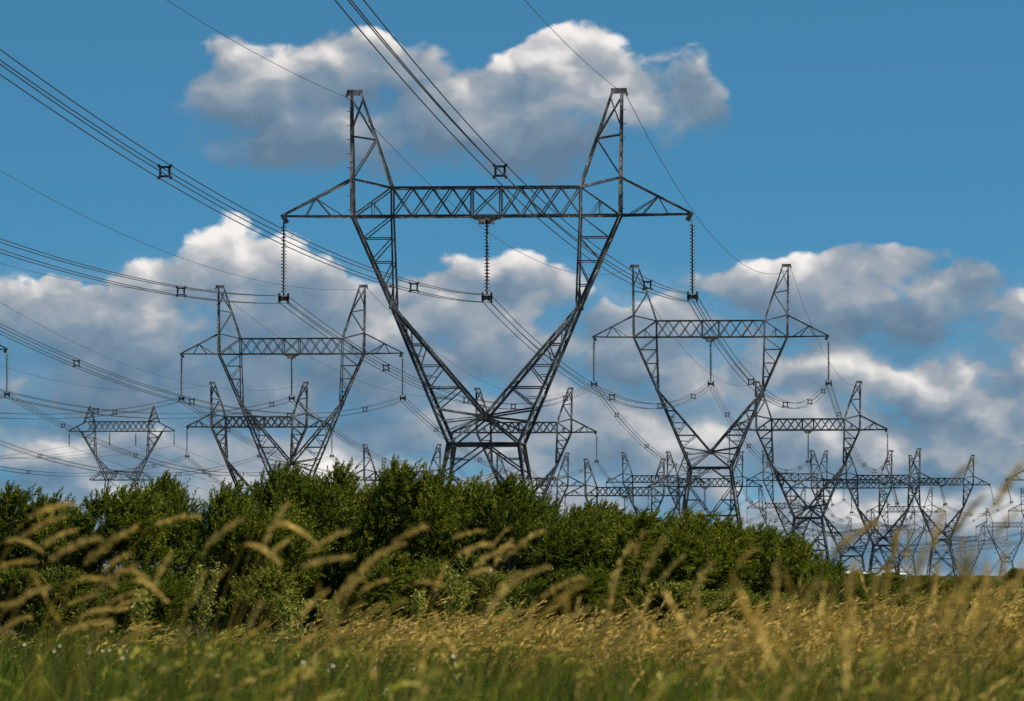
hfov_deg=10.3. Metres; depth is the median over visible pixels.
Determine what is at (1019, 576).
grass stalk
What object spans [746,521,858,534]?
conductor bundle
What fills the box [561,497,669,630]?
willow shrub
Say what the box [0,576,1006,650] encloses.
ground
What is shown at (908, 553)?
grass stalk
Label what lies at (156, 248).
earth wire
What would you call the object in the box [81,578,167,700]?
grass stalk
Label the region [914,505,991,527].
conductor bundle
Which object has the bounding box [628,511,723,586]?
willow shrub
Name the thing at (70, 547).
grass stalk
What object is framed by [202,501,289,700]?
grass stalk
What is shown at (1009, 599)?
dry plain grass
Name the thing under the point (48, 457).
power line
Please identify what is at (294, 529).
grass stalk
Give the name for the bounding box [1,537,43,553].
grass stalk
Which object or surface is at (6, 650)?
meadow grass
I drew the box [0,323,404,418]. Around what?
conductor bundle
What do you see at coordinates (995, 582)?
willow shrub
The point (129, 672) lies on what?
tall green grass
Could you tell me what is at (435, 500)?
willow shrub
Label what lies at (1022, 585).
willow shrub
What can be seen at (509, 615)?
grass stalk
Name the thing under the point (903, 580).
willow shrub
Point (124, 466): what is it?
power line
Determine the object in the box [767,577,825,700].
grass stalk
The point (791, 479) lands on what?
transmission tower
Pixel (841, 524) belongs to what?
conductor bundle
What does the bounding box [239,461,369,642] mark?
willow shrub
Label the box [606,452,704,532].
transmission tower
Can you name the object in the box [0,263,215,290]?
earth wire
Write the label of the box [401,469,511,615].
willow shrub
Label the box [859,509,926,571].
transmission tower
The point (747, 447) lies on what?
conductor bundle
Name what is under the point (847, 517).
conductor bundle
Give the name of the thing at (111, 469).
conductor bundle
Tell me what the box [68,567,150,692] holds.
grass stalk
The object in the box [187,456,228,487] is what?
conductor bundle
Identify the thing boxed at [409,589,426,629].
leafy weed
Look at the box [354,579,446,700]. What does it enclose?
grass stalk
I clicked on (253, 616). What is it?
grass stalk
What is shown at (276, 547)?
grass stalk
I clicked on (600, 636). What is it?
grass stalk
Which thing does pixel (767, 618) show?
grass stalk
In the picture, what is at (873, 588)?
grass stalk
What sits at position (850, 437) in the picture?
conductor bundle
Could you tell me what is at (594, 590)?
leafy bush
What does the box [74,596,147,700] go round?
grass stalk
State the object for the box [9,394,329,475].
conductor bundle
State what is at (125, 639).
grass stalk
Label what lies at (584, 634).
grass stalk
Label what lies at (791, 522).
conductor bundle
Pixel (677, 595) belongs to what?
leafy bush
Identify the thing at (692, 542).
willow shrub
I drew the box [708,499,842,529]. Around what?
conductor bundle
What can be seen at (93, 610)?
grass stalk
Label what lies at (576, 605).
grass stalk
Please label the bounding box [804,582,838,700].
grass stalk
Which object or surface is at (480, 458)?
conductor bundle
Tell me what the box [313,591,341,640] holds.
leafy weed
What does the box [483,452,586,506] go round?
transmission tower
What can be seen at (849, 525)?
conductor bundle
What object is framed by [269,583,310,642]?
leafy weed
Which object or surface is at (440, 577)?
grass stalk
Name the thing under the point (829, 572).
willow shrub
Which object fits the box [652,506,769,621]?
willow shrub
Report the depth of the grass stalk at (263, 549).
19.73 m
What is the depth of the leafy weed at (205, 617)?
109.67 m
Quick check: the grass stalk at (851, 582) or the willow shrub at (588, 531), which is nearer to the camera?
the grass stalk at (851, 582)
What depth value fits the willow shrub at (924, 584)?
299.62 m
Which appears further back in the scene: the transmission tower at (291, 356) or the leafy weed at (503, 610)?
the transmission tower at (291, 356)
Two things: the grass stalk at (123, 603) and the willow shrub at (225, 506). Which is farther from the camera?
the willow shrub at (225, 506)
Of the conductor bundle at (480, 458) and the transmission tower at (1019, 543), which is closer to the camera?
the conductor bundle at (480, 458)
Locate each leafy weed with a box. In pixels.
[129,588,154,642]
[188,560,226,644]
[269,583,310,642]
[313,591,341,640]
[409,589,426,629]
[438,565,470,623]
[481,598,516,638]
[682,604,707,632]
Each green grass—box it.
[0,611,1023,700]
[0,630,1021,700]
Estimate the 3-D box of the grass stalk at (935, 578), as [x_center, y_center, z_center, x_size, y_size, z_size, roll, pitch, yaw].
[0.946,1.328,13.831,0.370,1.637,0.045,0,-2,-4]
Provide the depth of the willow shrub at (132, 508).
122.15 m
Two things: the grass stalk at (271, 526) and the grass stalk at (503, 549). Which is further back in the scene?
the grass stalk at (503, 549)
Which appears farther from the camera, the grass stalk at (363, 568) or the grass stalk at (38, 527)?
the grass stalk at (363, 568)
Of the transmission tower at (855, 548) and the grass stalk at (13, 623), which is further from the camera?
the transmission tower at (855, 548)
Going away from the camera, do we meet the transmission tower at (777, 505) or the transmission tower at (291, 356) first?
the transmission tower at (291, 356)
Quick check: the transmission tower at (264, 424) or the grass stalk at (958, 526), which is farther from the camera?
the transmission tower at (264, 424)
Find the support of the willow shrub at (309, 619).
on the ground at (281, 628)
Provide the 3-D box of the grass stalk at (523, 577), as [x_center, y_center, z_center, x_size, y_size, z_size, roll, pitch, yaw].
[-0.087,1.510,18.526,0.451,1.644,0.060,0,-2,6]
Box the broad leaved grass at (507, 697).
[27,655,1020,700]
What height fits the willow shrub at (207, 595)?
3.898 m
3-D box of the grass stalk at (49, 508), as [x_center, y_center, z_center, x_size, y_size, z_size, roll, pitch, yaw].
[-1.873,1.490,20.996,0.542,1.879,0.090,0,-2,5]
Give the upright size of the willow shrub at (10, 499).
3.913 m
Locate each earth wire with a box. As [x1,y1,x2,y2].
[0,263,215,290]
[0,365,209,390]
[1,171,357,289]
[2,303,307,390]
[167,0,347,97]
[216,289,474,395]
[348,98,628,274]
[378,300,569,395]
[525,0,626,95]
[627,97,788,273]
[636,279,736,385]
[791,270,860,385]
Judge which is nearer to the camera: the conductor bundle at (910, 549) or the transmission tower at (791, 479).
the transmission tower at (791, 479)
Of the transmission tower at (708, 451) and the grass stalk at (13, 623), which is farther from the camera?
the transmission tower at (708, 451)
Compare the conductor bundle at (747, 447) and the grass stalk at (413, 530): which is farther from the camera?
the conductor bundle at (747, 447)
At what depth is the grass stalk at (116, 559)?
18.06 m
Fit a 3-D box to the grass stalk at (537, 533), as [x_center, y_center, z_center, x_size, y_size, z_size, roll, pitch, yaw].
[-0.081,1.680,24.924,0.487,1.809,0.058,0,-2,5]
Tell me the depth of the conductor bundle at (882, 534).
2280.46 m
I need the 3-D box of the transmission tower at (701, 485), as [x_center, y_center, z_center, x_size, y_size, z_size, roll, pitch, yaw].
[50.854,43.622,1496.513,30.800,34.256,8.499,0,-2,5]
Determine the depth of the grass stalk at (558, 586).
21.57 m
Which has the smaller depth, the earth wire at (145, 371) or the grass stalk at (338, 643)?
the grass stalk at (338, 643)
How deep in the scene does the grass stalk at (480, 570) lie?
19.26 m
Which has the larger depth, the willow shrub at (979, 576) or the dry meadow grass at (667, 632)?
the willow shrub at (979, 576)
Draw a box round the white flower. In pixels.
[23,644,25,695]
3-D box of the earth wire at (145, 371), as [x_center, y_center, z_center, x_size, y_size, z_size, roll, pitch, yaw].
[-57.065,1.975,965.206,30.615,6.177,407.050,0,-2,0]
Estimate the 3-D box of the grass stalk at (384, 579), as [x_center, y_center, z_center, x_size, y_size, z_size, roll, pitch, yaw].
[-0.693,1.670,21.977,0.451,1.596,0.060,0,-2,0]
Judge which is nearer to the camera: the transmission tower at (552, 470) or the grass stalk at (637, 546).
the grass stalk at (637, 546)
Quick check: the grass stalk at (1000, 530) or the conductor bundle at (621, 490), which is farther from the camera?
the conductor bundle at (621, 490)
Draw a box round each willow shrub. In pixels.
[0,480,106,645]
[1,496,52,570]
[33,500,102,624]
[35,475,184,641]
[106,469,211,639]
[178,512,214,641]
[185,472,335,643]
[194,486,246,639]
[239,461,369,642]
[296,470,366,639]
[302,455,429,629]
[332,455,480,635]
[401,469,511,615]
[433,471,582,631]
[519,486,643,635]
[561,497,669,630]
[561,502,650,622]
[594,505,728,630]
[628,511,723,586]
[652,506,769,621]
[712,518,788,617]
[735,531,840,598]
[793,557,879,611]
[878,574,908,585]
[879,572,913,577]
[888,578,926,593]
[906,575,942,585]
[908,577,960,600]
[947,577,977,590]
[948,575,995,581]
[963,578,1014,596]
[1003,567,1023,581]
[1003,579,1023,598]
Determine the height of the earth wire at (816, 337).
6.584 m
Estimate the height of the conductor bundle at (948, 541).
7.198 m
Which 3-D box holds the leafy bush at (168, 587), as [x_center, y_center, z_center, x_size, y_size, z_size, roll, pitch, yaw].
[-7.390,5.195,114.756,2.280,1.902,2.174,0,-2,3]
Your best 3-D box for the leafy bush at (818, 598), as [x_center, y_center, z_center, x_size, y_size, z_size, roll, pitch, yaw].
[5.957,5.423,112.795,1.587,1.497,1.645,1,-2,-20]
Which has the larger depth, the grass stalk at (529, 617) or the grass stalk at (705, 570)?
the grass stalk at (705, 570)
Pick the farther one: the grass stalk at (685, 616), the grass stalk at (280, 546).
the grass stalk at (685, 616)
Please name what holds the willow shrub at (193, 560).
on the ground at (281, 628)
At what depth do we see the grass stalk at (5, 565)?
23.81 m
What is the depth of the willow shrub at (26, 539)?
129.68 m
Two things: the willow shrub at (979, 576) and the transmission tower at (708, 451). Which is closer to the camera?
the transmission tower at (708, 451)
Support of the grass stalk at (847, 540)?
on the ground at (281, 628)
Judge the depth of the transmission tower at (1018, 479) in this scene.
1498.26 m
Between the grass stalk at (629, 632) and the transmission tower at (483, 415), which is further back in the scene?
the transmission tower at (483, 415)
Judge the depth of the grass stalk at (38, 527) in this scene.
18.64 m
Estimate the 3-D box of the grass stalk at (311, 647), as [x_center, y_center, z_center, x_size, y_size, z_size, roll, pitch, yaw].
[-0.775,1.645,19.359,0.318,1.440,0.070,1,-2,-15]
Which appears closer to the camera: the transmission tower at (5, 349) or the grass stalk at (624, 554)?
the grass stalk at (624, 554)
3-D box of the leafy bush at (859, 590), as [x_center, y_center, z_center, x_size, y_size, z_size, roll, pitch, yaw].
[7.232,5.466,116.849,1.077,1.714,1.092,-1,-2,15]
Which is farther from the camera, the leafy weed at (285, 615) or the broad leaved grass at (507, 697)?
the leafy weed at (285, 615)
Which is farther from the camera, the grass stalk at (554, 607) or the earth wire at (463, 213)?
the earth wire at (463, 213)
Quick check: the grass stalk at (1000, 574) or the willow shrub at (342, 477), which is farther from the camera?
the willow shrub at (342, 477)
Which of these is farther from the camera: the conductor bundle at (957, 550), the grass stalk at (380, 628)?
the conductor bundle at (957, 550)
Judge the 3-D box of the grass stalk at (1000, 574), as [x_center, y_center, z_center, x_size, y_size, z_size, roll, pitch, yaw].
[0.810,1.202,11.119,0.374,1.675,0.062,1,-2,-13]
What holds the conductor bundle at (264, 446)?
attached to the transmission tower at (291, 356)
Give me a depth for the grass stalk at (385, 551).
19.23 m
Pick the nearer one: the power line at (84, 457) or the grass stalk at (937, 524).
the grass stalk at (937, 524)
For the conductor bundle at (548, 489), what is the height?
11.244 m
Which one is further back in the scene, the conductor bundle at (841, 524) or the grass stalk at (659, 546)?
the conductor bundle at (841, 524)
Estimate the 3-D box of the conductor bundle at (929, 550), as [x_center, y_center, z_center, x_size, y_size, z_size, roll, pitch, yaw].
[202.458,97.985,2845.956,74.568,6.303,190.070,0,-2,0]
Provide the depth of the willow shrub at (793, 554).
121.80 m
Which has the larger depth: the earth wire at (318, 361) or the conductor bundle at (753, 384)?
the earth wire at (318, 361)
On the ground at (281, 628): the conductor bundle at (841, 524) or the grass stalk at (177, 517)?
the grass stalk at (177, 517)
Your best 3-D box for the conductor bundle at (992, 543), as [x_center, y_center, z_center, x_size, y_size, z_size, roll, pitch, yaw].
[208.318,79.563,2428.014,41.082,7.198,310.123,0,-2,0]
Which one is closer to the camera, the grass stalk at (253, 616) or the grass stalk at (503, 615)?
the grass stalk at (253, 616)
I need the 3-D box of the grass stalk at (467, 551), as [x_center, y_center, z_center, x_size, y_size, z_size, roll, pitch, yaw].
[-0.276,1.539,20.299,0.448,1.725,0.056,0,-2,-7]
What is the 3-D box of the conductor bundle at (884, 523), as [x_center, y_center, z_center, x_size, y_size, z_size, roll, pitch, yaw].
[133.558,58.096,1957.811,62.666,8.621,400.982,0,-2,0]
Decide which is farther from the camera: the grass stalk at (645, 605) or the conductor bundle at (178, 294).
the conductor bundle at (178, 294)
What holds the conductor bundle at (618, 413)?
attached to the transmission tower at (708, 451)
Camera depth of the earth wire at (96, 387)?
1012.61 m
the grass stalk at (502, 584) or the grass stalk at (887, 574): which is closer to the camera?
the grass stalk at (887, 574)
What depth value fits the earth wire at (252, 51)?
362.45 m
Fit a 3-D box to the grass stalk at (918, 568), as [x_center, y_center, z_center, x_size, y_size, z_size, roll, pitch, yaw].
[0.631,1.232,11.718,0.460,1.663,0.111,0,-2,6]
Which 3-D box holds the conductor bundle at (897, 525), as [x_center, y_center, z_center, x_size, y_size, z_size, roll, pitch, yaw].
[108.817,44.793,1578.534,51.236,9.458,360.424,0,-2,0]
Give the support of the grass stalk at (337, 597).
on the ground at (281, 628)
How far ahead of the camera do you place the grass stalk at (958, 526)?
14.69 m
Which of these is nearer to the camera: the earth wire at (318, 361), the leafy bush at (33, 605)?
the leafy bush at (33, 605)
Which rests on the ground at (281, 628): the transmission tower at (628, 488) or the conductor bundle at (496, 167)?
the transmission tower at (628, 488)
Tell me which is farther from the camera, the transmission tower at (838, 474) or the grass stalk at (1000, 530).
the transmission tower at (838, 474)
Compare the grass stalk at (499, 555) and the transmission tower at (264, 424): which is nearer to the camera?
the grass stalk at (499, 555)
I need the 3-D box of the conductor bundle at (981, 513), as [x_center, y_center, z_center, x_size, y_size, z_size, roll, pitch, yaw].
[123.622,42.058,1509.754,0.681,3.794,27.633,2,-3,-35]
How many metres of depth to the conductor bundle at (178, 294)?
344.09 m
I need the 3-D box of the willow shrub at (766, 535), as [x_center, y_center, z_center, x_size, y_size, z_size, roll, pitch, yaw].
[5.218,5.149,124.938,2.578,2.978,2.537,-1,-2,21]
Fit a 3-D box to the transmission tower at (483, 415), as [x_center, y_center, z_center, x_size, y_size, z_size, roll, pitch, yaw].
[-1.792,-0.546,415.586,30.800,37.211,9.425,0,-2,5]
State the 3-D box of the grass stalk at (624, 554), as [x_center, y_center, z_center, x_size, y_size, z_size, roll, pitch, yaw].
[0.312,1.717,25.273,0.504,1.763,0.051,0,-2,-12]
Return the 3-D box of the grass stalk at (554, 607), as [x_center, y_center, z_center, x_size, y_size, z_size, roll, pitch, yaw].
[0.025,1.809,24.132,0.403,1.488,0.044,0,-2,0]
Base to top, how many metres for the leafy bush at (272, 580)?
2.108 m
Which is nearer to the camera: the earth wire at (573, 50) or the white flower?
the white flower
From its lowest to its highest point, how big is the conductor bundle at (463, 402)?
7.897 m
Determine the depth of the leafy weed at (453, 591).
108.85 m
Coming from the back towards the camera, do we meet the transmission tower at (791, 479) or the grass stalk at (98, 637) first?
the transmission tower at (791, 479)
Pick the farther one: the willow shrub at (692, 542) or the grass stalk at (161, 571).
the willow shrub at (692, 542)
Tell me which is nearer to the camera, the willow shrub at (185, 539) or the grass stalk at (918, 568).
the grass stalk at (918, 568)
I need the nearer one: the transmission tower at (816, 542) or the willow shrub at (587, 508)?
the willow shrub at (587, 508)
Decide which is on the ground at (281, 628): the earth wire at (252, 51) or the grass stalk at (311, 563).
the grass stalk at (311, 563)
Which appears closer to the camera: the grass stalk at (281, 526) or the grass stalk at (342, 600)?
the grass stalk at (342, 600)
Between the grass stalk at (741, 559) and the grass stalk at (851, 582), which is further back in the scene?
the grass stalk at (741, 559)
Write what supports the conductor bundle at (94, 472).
attached to the transmission tower at (264, 424)
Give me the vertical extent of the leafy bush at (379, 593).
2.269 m
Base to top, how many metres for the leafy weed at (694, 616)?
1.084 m
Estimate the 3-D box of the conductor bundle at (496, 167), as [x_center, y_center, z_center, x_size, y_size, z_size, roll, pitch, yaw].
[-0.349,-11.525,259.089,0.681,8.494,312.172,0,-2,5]
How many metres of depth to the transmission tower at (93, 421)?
1306.35 m
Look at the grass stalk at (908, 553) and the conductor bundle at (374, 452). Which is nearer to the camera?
the grass stalk at (908, 553)
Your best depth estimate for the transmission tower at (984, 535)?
2841.56 m
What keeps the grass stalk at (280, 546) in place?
on the ground at (281, 628)
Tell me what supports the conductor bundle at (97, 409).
attached to the transmission tower at (291, 356)
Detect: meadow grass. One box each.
[0,579,1023,700]
[0,609,1023,700]
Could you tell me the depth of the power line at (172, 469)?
1358.39 m
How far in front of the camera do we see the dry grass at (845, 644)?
18.96 m
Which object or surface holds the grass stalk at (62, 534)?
on the ground at (281, 628)
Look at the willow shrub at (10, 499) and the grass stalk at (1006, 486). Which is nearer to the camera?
the grass stalk at (1006, 486)
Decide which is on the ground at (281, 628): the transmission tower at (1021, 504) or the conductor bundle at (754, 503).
the transmission tower at (1021, 504)
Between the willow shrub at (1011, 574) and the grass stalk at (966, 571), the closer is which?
the grass stalk at (966, 571)
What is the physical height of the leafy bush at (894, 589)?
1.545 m
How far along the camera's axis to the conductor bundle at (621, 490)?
1227.70 m
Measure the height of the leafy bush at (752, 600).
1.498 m
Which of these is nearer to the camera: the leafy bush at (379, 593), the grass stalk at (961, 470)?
the grass stalk at (961, 470)
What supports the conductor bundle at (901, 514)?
hanging from the transmission tower at (838, 474)
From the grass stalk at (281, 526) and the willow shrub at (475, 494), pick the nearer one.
the grass stalk at (281, 526)
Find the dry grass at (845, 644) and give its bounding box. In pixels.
[30,538,1023,700]
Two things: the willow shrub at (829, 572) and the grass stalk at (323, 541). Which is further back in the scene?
the willow shrub at (829, 572)
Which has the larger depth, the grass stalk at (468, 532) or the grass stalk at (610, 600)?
the grass stalk at (468, 532)
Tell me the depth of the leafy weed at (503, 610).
105.78 m
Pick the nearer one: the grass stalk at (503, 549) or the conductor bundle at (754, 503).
the grass stalk at (503, 549)
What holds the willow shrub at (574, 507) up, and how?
on the ground at (281, 628)
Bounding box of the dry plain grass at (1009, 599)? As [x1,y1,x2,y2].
[832,583,1023,642]
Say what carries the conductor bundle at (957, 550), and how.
attached to the transmission tower at (1019, 543)
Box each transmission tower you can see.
[0,345,9,396]
[68,406,174,572]
[178,285,405,479]
[185,382,333,507]
[278,88,697,496]
[355,444,459,487]
[451,387,598,576]
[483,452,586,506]
[564,458,683,514]
[591,264,831,528]
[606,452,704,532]
[647,451,763,522]
[727,381,889,564]
[745,450,844,539]
[746,486,817,535]
[789,450,914,574]
[805,518,861,565]
[828,448,945,576]
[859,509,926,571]
[866,487,945,575]
[893,455,993,579]
[935,522,994,575]
[975,508,1023,575]
[1005,446,1023,503]
[1008,488,1023,526]
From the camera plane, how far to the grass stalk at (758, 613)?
17.16 m
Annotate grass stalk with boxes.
[0,501,78,694]
[0,514,68,562]
[0,528,79,618]
[0,536,102,652]
[0,557,39,569]
[0,584,52,614]
[0,614,31,633]
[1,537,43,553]
[19,592,100,699]
[20,619,112,700]
[28,574,117,700]
[29,604,132,700]
[35,523,138,699]
[48,560,140,700]
[57,552,130,697]
[65,589,146,694]
[65,622,114,698]
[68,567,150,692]
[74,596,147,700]
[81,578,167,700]
[83,513,201,698]
[90,625,150,699]
[107,550,172,700]
[146,515,244,699]
[155,568,208,697]
[162,567,229,700]
[187,542,282,700]
[199,519,320,689]
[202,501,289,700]
[208,537,289,697]
[214,538,289,698]
[218,524,299,698]
[224,601,265,699]
[238,554,353,698]
[247,528,350,700]
[260,632,317,700]
[292,627,326,690]
[296,575,364,696]
[297,557,373,700]
[303,602,362,699]
[312,542,405,699]
[313,577,388,697]
[314,623,349,693]
[319,549,381,690]
[323,601,385,684]
[336,523,428,700]
[342,598,407,700]
[348,623,385,695]
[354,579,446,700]
[394,529,486,695]
[394,562,446,696]
[404,541,494,700]
[410,568,493,700]
[429,542,514,699]
[433,527,508,692]
[451,539,513,699]
[452,607,526,699]
[457,608,512,699]
[461,529,546,698]
[462,564,550,700]
[463,570,520,692]
[484,622,570,698]
[490,574,585,700]
[509,600,536,698]
[517,603,563,672]
[519,605,592,700]
[552,595,581,689]
[563,620,590,698]
[571,540,635,690]
[575,615,612,700]
[581,529,643,697]
[582,571,620,699]
[599,536,667,700]
[610,617,638,688]
[618,555,685,699]
[621,591,650,689]
[650,601,698,688]
[654,558,716,700]
[681,592,701,695]
[691,546,760,700]
[733,596,786,700]
[736,599,763,695]
[764,519,881,700]
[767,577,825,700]
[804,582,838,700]
[822,558,857,700]
[841,566,882,700]
[849,527,902,700]
[873,546,927,700]
[874,508,946,700]
[878,523,913,700]
[881,459,976,700]
[896,491,988,700]
[906,562,941,700]
[919,547,977,700]
[924,459,1023,700]
[926,538,965,700]
[938,506,1018,700]
[961,562,990,698]
[970,538,1011,700]
[985,559,1023,700]
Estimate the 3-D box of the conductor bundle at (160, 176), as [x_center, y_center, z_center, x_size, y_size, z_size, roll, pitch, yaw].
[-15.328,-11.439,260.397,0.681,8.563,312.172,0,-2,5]
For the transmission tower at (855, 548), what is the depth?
1397.49 m
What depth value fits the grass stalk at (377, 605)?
25.25 m
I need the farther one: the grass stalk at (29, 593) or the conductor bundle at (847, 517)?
the conductor bundle at (847, 517)
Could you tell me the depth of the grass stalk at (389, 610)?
17.29 m
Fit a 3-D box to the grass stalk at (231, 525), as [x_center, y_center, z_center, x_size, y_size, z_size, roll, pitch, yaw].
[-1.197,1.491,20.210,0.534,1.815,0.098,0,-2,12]
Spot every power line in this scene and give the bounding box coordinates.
[0,446,132,458]
[11,446,170,458]
[70,446,206,489]
[111,446,244,489]
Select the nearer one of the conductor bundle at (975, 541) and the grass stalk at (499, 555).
the grass stalk at (499, 555)
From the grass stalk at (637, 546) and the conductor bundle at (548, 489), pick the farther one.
the conductor bundle at (548, 489)
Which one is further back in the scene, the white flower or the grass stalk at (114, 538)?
the white flower
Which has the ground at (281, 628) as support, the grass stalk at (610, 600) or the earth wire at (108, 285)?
the grass stalk at (610, 600)
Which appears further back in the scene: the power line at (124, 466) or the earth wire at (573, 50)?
the power line at (124, 466)
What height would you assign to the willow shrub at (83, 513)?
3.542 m
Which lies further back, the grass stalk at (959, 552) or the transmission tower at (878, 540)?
the transmission tower at (878, 540)
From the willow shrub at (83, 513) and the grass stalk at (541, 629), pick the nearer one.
the grass stalk at (541, 629)
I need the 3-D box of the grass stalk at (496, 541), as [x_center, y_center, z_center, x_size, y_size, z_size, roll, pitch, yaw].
[-0.272,1.654,24.307,0.548,1.811,0.027,0,-2,-12]
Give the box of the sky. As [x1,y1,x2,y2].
[0,0,1023,575]
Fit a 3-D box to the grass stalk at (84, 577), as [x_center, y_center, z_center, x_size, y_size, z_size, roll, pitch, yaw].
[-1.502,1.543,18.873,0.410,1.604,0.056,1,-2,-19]
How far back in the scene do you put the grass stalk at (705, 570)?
21.93 m
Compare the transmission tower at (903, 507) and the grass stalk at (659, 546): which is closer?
the grass stalk at (659, 546)
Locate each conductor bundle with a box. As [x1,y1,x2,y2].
[0,49,490,302]
[0,238,287,303]
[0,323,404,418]
[0,389,292,418]
[0,440,259,475]
[0,455,187,475]
[5,397,182,418]
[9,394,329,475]
[179,398,449,480]
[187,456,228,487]
[281,297,594,409]
[290,398,524,480]
[335,0,696,301]
[401,398,597,480]
[484,297,712,408]
[524,462,570,509]
[592,384,729,473]
[596,462,665,521]
[689,297,830,408]
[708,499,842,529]
[710,385,809,472]
[728,463,787,521]
[733,501,793,524]
[746,501,856,532]
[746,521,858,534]
[784,522,901,534]
[795,506,895,527]
[796,499,904,532]
[808,462,851,521]
[824,523,943,534]
[827,385,887,472]
[831,539,974,552]
[833,540,1004,552]
[845,500,942,532]
[853,503,946,527]
[862,542,1022,552]
[864,527,1007,545]
[886,462,913,521]
[901,532,1023,545]
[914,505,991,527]
[930,539,1023,545]
[946,501,1010,515]
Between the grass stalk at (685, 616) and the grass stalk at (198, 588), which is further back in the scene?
the grass stalk at (198, 588)
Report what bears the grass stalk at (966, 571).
on the ground at (281, 628)
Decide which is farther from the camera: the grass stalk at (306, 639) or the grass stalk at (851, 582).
the grass stalk at (306, 639)
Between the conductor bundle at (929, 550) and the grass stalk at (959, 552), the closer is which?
the grass stalk at (959, 552)
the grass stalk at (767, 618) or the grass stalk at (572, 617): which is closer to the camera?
the grass stalk at (767, 618)
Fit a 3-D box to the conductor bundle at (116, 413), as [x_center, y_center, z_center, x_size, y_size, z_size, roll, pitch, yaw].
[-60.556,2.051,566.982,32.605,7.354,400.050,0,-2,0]
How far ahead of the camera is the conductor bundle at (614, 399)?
519.18 m
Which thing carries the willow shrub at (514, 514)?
on the ground at (281, 628)
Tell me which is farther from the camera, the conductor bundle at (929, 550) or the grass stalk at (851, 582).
the conductor bundle at (929, 550)
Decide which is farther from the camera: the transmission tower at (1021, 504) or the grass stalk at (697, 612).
the transmission tower at (1021, 504)
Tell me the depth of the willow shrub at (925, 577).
799.11 m
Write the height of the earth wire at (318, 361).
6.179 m
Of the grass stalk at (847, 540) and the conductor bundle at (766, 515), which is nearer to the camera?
the grass stalk at (847, 540)
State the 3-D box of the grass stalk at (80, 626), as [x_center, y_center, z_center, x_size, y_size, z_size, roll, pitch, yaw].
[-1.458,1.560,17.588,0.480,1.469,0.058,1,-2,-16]
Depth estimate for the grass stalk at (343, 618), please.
17.85 m
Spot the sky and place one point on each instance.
(873, 150)
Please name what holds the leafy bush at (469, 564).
on the ground at (281, 628)
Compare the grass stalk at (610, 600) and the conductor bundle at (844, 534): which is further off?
the conductor bundle at (844, 534)
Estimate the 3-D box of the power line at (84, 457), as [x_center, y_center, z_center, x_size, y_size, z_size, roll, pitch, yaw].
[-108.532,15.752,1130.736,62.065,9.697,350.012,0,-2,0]
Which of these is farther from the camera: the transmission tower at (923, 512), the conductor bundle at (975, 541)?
the conductor bundle at (975, 541)
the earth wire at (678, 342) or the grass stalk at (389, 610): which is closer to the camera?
the grass stalk at (389, 610)
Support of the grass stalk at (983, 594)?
on the ground at (281, 628)
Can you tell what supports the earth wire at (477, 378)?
attached to the transmission tower at (552, 470)
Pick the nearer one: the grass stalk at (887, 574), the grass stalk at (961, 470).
the grass stalk at (961, 470)
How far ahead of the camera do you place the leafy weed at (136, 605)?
107.81 m
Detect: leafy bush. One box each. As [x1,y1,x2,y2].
[0,564,112,642]
[97,561,197,643]
[214,560,308,646]
[337,550,459,634]
[409,552,524,631]
[513,562,634,632]
[628,579,734,630]
[706,582,796,624]
[782,588,846,637]
[848,576,889,623]
[867,582,916,614]
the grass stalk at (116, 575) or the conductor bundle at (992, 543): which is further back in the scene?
the conductor bundle at (992, 543)
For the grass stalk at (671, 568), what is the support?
on the ground at (281, 628)
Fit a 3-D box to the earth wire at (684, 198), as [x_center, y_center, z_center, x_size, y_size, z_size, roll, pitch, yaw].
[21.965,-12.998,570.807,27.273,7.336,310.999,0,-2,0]
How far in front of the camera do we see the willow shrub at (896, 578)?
848.81 m
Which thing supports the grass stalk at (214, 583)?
on the ground at (281, 628)
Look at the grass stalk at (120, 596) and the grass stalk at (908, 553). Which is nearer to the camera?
the grass stalk at (908, 553)
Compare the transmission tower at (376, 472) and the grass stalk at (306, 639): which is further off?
the transmission tower at (376, 472)
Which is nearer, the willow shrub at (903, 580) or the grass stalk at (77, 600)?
the grass stalk at (77, 600)
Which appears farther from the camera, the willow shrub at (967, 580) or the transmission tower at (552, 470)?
the transmission tower at (552, 470)

